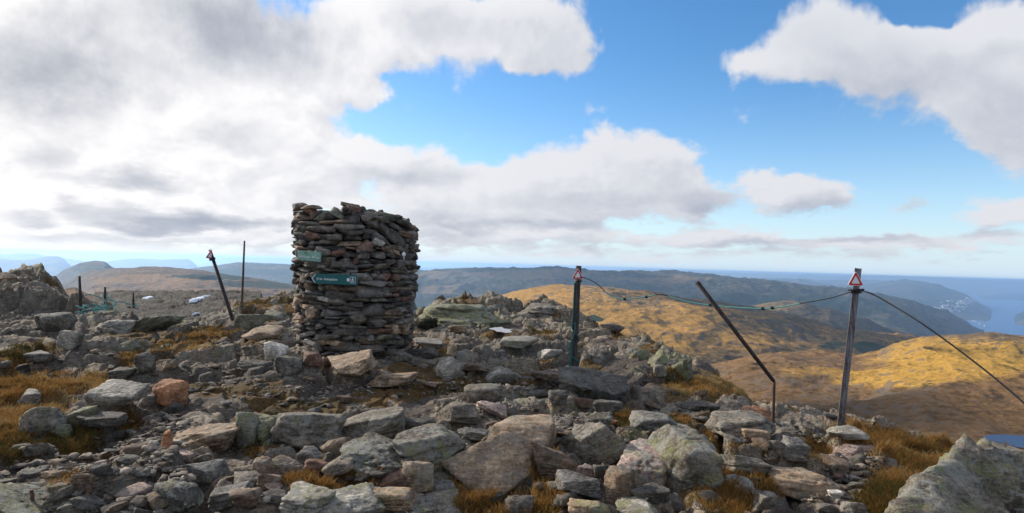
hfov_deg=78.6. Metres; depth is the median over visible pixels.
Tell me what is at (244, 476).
boulder
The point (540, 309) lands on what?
boulder
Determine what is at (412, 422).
boulder
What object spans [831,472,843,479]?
stone
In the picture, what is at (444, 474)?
boulder
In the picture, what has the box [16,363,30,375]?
stone
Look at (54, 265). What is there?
hills
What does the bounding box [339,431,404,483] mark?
boulder
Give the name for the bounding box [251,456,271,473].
stone
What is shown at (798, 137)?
sky
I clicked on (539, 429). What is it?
boulder
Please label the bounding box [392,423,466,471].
boulder
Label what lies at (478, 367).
boulder
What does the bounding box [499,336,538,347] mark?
boulder
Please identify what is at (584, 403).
loose stone
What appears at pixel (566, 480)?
boulder
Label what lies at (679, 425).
boulder
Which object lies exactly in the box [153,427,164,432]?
loose stone
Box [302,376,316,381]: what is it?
loose stone
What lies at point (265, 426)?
boulder
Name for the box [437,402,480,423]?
boulder
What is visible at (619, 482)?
boulder
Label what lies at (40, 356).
boulder
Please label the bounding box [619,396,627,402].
loose stone
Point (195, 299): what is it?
snow
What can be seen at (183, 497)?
boulder
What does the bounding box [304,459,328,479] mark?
boulder
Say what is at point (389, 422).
boulder
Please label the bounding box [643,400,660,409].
loose stone
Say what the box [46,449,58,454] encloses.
loose stone
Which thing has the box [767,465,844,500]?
boulder
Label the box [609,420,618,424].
stone
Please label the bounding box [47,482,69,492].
stone
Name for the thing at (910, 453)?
grass
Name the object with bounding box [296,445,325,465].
boulder
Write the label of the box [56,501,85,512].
boulder
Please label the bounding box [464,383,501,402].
boulder
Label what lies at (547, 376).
boulder
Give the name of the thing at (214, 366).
loose stone
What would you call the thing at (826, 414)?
loose stone
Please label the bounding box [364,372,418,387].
boulder
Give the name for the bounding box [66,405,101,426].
boulder
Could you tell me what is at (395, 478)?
boulder
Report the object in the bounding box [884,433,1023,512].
outcrop
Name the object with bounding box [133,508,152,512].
loose stone
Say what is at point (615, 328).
boulder
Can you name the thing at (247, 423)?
boulder
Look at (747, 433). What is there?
boulder
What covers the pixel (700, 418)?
loose stone
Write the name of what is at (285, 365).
boulder
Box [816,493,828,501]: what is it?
loose stone
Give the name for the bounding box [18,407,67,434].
boulder
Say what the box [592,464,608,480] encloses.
stone
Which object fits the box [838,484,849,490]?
loose stone
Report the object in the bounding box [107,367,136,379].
boulder
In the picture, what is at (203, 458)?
loose stone
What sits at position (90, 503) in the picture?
boulder
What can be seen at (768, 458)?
loose stone
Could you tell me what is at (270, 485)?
stone
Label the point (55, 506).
loose stone
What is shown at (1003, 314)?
sea
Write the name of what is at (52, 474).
stone
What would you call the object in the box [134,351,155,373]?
stone
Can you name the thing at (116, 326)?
boulder
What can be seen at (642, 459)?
boulder
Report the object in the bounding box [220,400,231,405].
loose stone
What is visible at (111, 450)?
loose stone
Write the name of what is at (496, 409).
boulder
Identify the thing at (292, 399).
loose stone
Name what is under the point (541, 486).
loose stone
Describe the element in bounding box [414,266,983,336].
long ridge
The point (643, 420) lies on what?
boulder
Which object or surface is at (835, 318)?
heath ridge
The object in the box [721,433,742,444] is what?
loose stone
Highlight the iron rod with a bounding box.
[29,489,34,500]
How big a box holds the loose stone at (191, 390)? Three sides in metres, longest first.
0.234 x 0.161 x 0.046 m
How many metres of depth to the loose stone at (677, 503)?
4.58 m
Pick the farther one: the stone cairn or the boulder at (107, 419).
the stone cairn
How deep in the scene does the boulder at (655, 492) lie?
4.51 m
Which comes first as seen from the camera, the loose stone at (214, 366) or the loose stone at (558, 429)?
the loose stone at (558, 429)
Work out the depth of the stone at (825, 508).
4.58 m
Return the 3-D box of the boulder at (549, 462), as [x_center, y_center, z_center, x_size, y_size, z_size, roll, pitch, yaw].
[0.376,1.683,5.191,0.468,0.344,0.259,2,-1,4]
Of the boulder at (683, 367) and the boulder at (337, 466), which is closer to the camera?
the boulder at (337, 466)
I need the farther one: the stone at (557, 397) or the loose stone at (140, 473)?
the stone at (557, 397)
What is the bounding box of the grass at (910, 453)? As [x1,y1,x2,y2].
[0,295,1023,512]
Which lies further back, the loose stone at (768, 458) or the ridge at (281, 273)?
the ridge at (281, 273)
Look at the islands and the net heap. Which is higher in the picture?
the islands
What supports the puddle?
on the ground at (28, 293)
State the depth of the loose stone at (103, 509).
3.74 m
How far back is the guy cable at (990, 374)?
5.95 m
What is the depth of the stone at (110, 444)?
5.90 m
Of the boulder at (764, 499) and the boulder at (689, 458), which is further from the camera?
the boulder at (689, 458)
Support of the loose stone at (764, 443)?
on the ground at (28, 293)
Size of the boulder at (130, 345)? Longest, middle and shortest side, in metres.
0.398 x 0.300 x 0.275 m
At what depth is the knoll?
683.35 m
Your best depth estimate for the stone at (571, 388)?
8.50 m
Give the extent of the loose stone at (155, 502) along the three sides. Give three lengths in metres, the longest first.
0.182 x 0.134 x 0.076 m
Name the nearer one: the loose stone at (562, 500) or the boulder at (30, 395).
the loose stone at (562, 500)
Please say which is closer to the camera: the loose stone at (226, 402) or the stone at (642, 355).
the loose stone at (226, 402)
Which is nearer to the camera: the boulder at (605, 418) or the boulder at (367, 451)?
the boulder at (367, 451)
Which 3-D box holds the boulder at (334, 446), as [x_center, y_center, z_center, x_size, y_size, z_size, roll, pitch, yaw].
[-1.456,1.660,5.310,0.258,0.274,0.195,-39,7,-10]
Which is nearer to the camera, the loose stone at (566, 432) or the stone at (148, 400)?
the loose stone at (566, 432)
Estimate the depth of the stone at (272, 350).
9.24 m
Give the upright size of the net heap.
0.649 m
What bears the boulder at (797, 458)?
on the ground at (28, 293)
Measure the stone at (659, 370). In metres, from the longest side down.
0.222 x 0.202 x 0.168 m
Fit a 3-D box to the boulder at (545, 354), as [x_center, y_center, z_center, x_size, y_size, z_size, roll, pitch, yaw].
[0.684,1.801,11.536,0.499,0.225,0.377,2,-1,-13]
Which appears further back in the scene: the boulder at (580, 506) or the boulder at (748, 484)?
the boulder at (748, 484)
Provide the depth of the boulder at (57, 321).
12.28 m
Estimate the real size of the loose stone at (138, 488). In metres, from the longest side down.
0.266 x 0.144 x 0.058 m
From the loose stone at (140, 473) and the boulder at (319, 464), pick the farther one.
the boulder at (319, 464)
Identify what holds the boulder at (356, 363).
on the ground at (28, 293)
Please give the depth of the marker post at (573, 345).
9.65 m
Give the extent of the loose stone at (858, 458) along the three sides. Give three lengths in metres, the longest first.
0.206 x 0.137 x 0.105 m
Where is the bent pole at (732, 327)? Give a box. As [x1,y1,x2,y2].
[695,280,775,426]
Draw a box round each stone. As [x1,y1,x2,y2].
[0,360,9,368]
[0,478,26,483]
[2,472,10,475]
[12,443,29,447]
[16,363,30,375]
[23,443,49,456]
[28,443,55,456]
[40,470,64,478]
[43,484,73,504]
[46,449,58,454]
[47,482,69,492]
[50,424,72,436]
[50,503,60,508]
[78,452,91,459]
[87,464,113,475]
[90,349,100,352]
[101,502,117,512]
[104,441,118,448]
[104,448,119,452]
[104,488,122,495]
[105,501,129,512]
[107,365,114,370]
[113,430,125,438]
[114,482,153,497]
[122,441,148,456]
[128,495,149,507]
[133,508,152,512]
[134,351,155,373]
[134,468,150,476]
[138,395,155,405]
[141,415,150,422]
[142,463,154,468]
[145,492,168,509]
[148,469,156,476]
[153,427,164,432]
[153,464,160,470]
[153,491,166,500]
[155,412,164,416]
[157,461,169,469]
[161,429,172,448]
[162,360,176,370]
[162,403,185,413]
[166,416,178,421]
[169,472,182,478]
[188,386,199,393]
[192,454,210,462]
[198,372,215,381]
[204,387,215,391]
[206,365,220,368]
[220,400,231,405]
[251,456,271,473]
[254,378,263,381]
[264,341,289,360]
[264,482,282,488]
[286,397,298,400]
[302,351,323,367]
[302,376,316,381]
[308,406,321,411]
[322,357,330,365]
[336,395,353,403]
[345,475,355,480]
[370,470,388,478]
[420,414,435,423]
[423,381,436,386]
[449,325,465,333]
[484,421,499,428]
[490,491,503,502]
[495,350,505,356]
[532,482,544,490]
[546,481,557,490]
[548,390,567,404]
[551,491,577,507]
[556,427,563,431]
[556,429,570,436]
[559,384,579,392]
[562,421,573,425]
[573,397,593,408]
[576,463,594,477]
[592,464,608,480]
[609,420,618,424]
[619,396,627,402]
[629,350,648,360]
[641,387,649,392]
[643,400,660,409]
[653,364,666,376]
[670,390,679,395]
[670,492,685,511]
[692,416,707,421]
[694,390,708,396]
[698,490,722,503]
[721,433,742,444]
[730,394,737,398]
[751,437,770,450]
[762,456,775,460]
[767,440,784,457]
[815,503,838,512]
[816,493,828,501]
[823,411,835,417]
[827,489,843,498]
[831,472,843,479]
[838,477,851,483]
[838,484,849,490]
[847,481,870,488]
[848,453,866,463]
[848,475,863,481]
[857,469,873,476]
[885,457,896,467]
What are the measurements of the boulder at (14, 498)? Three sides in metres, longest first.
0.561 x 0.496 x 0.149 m
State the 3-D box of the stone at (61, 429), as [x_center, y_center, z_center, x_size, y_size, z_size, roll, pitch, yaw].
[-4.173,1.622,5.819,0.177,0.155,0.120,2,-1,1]
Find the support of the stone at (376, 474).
on the ground at (28, 293)
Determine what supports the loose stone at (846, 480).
on the ground at (28, 293)
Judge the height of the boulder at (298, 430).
0.431 m
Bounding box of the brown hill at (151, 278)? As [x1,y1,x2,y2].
[62,266,296,297]
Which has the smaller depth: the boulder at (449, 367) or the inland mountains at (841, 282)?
the boulder at (449, 367)
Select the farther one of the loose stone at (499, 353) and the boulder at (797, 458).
the loose stone at (499, 353)
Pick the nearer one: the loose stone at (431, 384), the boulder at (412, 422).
the boulder at (412, 422)
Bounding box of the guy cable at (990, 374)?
[860,290,1023,403]
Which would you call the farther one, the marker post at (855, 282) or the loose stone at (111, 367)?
the loose stone at (111, 367)
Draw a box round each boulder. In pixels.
[0,482,51,512]
[15,388,40,404]
[16,467,49,478]
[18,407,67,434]
[23,350,56,362]
[34,312,77,331]
[56,330,84,349]
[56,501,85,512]
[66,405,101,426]
[69,474,96,493]
[69,494,108,512]
[77,411,127,427]
[83,379,150,406]
[93,319,136,335]
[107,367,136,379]
[114,454,139,465]
[116,339,141,351]
[133,315,184,331]
[152,378,188,406]
[154,479,203,512]
[173,423,239,451]
[179,450,194,462]
[180,459,229,492]
[207,481,253,512]
[228,487,261,507]
[233,314,269,330]
[234,471,259,487]
[235,412,260,447]
[237,360,272,368]
[241,325,284,339]
[256,414,277,445]
[256,473,281,491]
[260,488,286,504]
[265,310,291,319]
[266,455,303,477]
[270,412,346,449]
[274,355,302,376]
[279,481,336,512]
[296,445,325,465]
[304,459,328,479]
[317,482,386,512]
[320,437,351,457]
[321,456,354,476]
[327,349,377,376]
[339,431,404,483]
[341,406,405,439]
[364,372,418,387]
[373,486,417,511]
[380,468,407,486]
[381,349,412,362]
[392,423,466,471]
[402,461,433,492]
[404,417,427,429]
[405,488,460,512]
[410,348,440,358]
[413,337,442,347]
[418,304,510,326]
[428,479,455,491]
[435,470,454,480]
[436,356,463,379]
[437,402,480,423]
[441,431,533,495]
[457,428,488,439]
[462,363,487,371]
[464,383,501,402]
[476,400,507,418]
[485,366,521,383]
[490,414,556,447]
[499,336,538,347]
[504,495,534,512]
[517,302,567,321]
[523,389,548,398]
[530,371,557,381]
[530,442,579,479]
[536,349,561,359]
[554,469,601,498]
[557,366,627,394]
[566,422,626,465]
[567,498,610,512]
[584,412,613,426]
[588,398,605,411]
[593,399,622,412]
[600,324,624,331]
[603,465,635,505]
[615,495,658,512]
[617,438,666,486]
[629,410,677,435]
[630,482,669,503]
[647,348,669,366]
[648,424,723,494]
[649,423,698,435]
[671,357,692,379]
[676,400,720,413]
[704,410,775,442]
[720,454,772,474]
[726,474,755,493]
[740,405,771,421]
[741,428,770,440]
[752,490,776,512]
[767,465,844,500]
[781,435,810,455]
[783,453,807,463]
[818,453,848,474]
[826,425,869,439]
[833,443,873,457]
[839,501,867,512]
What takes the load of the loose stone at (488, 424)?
on the ground at (28, 293)
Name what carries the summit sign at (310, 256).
attached to the stone cairn
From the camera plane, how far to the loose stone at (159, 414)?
6.45 m
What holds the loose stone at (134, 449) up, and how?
on the ground at (28, 293)
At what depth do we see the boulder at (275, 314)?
16.68 m
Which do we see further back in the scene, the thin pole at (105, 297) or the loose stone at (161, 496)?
the thin pole at (105, 297)
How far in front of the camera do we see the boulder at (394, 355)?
10.71 m
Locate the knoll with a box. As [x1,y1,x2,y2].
[64,287,92,300]
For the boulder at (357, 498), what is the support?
on the ground at (28, 293)
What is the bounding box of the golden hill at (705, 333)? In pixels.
[502,284,917,363]
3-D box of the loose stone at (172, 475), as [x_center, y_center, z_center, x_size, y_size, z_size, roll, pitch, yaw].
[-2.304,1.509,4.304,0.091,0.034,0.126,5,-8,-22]
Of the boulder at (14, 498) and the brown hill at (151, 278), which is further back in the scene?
the brown hill at (151, 278)
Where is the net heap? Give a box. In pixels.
[76,294,139,314]
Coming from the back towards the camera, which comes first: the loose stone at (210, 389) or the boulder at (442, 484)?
the loose stone at (210, 389)
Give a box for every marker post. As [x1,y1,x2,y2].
[206,249,233,320]
[568,266,582,365]
[837,268,863,425]
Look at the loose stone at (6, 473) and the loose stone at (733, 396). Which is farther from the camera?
the loose stone at (733, 396)
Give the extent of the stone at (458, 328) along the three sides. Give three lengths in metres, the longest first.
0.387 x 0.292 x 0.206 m
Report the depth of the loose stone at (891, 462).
5.91 m
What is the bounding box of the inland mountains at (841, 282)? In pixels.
[736,277,888,284]
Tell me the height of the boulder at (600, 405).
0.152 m
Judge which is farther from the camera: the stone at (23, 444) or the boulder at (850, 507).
the stone at (23, 444)
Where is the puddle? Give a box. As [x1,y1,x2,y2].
[489,327,511,332]
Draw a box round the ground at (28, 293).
[0,263,949,512]
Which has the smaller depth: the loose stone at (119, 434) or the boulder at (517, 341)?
the loose stone at (119, 434)
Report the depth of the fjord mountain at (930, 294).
17874.13 m
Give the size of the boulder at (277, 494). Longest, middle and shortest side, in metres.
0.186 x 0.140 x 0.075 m
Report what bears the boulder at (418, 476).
on the ground at (28, 293)
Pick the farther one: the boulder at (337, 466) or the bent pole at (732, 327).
the bent pole at (732, 327)
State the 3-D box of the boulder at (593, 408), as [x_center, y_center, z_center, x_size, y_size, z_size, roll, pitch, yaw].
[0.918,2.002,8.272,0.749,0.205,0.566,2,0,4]
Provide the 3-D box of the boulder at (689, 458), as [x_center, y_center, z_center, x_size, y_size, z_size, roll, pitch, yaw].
[1.425,1.750,5.131,0.558,0.570,0.684,14,1,-10]
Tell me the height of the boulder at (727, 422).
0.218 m
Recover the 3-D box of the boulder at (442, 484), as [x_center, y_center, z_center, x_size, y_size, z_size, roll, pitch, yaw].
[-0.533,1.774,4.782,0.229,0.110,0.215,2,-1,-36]
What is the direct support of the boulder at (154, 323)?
on the ground at (28, 293)
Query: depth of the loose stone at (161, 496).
3.79 m
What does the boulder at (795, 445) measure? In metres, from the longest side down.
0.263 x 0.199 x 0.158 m
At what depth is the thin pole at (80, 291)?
15.90 m
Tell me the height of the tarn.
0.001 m
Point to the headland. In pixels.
(1019, 318)
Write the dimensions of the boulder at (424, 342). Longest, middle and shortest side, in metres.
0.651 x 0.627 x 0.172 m
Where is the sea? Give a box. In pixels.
[46,255,1023,335]
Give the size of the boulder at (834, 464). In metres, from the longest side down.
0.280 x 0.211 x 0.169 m
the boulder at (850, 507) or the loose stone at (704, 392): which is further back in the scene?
the loose stone at (704, 392)
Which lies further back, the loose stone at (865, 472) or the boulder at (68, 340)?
the boulder at (68, 340)
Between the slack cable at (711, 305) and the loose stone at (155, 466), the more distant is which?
the slack cable at (711, 305)
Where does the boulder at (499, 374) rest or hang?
on the ground at (28, 293)
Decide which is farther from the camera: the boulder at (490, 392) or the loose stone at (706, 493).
the boulder at (490, 392)
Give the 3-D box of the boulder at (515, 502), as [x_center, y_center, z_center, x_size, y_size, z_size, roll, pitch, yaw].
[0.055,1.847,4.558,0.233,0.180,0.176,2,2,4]
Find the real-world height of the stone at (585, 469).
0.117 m
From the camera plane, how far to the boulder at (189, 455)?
4.97 m
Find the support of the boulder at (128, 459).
on the ground at (28, 293)
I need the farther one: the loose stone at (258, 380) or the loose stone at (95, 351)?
the loose stone at (95, 351)
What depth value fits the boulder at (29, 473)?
4.49 m
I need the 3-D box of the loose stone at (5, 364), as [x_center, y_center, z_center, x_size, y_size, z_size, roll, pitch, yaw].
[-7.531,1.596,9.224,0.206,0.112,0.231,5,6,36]
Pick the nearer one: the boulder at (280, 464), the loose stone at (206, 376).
the boulder at (280, 464)
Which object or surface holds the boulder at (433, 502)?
on the ground at (28, 293)
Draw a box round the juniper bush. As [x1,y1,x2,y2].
[415,315,439,329]
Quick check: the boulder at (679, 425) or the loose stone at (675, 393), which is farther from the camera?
the loose stone at (675, 393)
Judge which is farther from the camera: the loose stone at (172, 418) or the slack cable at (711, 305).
the slack cable at (711, 305)
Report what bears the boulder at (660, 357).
on the ground at (28, 293)
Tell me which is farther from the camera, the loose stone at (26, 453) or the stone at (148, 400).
the stone at (148, 400)
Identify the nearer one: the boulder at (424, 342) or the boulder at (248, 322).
the boulder at (424, 342)
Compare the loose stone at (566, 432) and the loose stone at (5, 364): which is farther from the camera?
the loose stone at (5, 364)
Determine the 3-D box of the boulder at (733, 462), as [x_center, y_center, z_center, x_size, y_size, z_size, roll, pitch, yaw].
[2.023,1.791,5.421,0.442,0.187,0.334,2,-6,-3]
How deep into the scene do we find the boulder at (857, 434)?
6.25 m
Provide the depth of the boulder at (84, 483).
3.96 m
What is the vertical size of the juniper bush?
0.491 m
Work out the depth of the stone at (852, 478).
5.53 m
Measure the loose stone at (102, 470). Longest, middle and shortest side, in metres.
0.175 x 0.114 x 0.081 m
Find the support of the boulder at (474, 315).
on the ground at (28, 293)
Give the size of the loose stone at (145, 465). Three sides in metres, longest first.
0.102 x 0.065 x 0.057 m
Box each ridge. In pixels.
[191,262,293,284]
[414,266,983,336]
[753,300,919,337]
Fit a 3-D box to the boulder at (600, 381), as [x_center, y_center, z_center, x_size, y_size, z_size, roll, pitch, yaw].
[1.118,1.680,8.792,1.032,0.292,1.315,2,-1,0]
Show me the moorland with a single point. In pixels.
(936, 384)
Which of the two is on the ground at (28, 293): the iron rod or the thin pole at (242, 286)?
the thin pole at (242, 286)
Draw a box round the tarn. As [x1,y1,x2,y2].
[983,434,1023,447]
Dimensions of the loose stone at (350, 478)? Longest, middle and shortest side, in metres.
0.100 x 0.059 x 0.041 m
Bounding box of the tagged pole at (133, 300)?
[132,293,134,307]
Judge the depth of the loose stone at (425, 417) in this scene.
6.69 m
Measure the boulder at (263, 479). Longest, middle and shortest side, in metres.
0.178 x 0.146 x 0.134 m
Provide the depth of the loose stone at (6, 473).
4.45 m
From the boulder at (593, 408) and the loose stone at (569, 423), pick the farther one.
the boulder at (593, 408)
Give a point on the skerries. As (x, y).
(224, 260)
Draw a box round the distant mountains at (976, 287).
[419,266,1023,295]
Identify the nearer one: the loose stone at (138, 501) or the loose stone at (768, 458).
the loose stone at (138, 501)
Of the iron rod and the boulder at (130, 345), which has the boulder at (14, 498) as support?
the iron rod
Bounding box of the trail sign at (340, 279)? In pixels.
[311,273,357,284]
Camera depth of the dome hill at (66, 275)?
5044.54 m
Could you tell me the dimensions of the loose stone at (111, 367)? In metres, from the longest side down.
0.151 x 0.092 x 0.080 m
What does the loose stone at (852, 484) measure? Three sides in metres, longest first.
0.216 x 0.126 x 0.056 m
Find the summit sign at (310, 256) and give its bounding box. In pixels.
[297,250,321,261]
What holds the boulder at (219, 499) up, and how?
on the ground at (28, 293)
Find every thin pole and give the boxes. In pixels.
[78,276,81,310]
[104,287,106,304]
[241,241,244,303]
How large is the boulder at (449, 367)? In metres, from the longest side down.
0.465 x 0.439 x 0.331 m
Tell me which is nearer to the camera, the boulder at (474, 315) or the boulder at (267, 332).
the boulder at (267, 332)
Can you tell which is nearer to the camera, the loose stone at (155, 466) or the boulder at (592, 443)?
the loose stone at (155, 466)
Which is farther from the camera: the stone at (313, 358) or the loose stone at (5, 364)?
the loose stone at (5, 364)
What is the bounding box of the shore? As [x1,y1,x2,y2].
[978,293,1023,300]
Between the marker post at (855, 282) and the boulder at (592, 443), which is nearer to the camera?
the boulder at (592, 443)
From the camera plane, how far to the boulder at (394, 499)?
4.25 m
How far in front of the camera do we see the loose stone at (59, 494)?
3.89 m
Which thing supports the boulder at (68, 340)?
on the ground at (28, 293)
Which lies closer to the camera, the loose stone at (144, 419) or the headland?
the loose stone at (144, 419)
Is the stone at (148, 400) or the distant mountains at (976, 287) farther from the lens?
the distant mountains at (976, 287)
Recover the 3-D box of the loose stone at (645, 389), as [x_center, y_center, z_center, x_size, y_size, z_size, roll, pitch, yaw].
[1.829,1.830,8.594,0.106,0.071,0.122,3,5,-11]
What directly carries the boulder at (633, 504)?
on the ground at (28, 293)
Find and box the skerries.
[197,257,292,266]
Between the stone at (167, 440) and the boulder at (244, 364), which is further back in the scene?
the boulder at (244, 364)
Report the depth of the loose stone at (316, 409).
7.39 m
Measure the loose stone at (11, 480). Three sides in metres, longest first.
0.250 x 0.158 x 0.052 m
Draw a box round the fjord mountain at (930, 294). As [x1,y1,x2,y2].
[774,279,991,320]
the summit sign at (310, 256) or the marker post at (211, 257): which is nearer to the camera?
the summit sign at (310, 256)
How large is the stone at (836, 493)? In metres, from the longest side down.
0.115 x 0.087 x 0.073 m
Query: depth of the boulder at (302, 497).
3.98 m
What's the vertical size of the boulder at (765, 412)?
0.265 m
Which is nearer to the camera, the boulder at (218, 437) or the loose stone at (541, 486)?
the loose stone at (541, 486)
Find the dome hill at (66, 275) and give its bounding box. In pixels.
[55,260,113,283]
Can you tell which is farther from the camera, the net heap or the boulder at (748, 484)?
the net heap
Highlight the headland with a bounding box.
[1015,311,1023,324]
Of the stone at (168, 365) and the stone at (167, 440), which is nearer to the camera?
the stone at (167, 440)
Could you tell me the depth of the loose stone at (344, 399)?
7.98 m
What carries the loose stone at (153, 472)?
on the ground at (28, 293)
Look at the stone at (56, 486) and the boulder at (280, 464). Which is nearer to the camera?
the stone at (56, 486)
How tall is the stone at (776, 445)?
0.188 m
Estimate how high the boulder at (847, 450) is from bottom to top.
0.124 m
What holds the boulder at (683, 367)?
on the ground at (28, 293)
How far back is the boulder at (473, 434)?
6.10 m
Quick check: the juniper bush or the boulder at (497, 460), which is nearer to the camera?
the boulder at (497, 460)
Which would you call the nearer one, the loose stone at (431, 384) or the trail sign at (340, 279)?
the loose stone at (431, 384)
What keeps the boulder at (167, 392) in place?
on the ground at (28, 293)
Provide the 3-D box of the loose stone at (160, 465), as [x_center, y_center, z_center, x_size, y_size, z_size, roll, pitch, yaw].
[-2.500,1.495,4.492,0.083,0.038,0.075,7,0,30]
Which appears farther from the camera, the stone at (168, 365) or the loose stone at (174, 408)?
the stone at (168, 365)
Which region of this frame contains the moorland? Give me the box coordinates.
[711,332,1023,449]
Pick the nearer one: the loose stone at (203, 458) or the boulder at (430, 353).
the loose stone at (203, 458)
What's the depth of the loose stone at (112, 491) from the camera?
4.01 m
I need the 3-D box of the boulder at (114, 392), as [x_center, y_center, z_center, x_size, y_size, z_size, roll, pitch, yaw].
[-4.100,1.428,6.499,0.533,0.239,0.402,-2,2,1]
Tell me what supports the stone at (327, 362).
on the ground at (28, 293)
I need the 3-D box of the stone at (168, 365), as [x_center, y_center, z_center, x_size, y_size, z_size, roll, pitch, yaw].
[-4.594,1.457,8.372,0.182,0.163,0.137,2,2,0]
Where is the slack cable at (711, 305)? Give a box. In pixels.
[580,276,853,309]
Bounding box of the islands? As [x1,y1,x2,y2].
[0,253,197,268]
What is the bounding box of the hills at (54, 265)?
[0,256,70,275]
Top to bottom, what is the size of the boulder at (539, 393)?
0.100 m
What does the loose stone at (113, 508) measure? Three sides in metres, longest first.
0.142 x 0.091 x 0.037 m
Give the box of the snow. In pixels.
[189,296,208,302]
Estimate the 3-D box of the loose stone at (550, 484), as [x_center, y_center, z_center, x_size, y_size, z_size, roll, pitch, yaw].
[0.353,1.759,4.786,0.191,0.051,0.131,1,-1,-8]
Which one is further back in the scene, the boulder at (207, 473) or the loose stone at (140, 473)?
the boulder at (207, 473)
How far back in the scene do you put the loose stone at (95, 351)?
10.13 m
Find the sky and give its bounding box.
[0,0,1023,281]
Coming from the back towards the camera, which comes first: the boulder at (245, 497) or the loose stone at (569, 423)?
the loose stone at (569, 423)
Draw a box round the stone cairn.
[290,202,420,358]
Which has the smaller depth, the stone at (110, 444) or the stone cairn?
the stone at (110, 444)
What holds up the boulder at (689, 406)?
on the ground at (28, 293)
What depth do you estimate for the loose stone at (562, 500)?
4.52 m
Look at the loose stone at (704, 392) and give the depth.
8.80 m

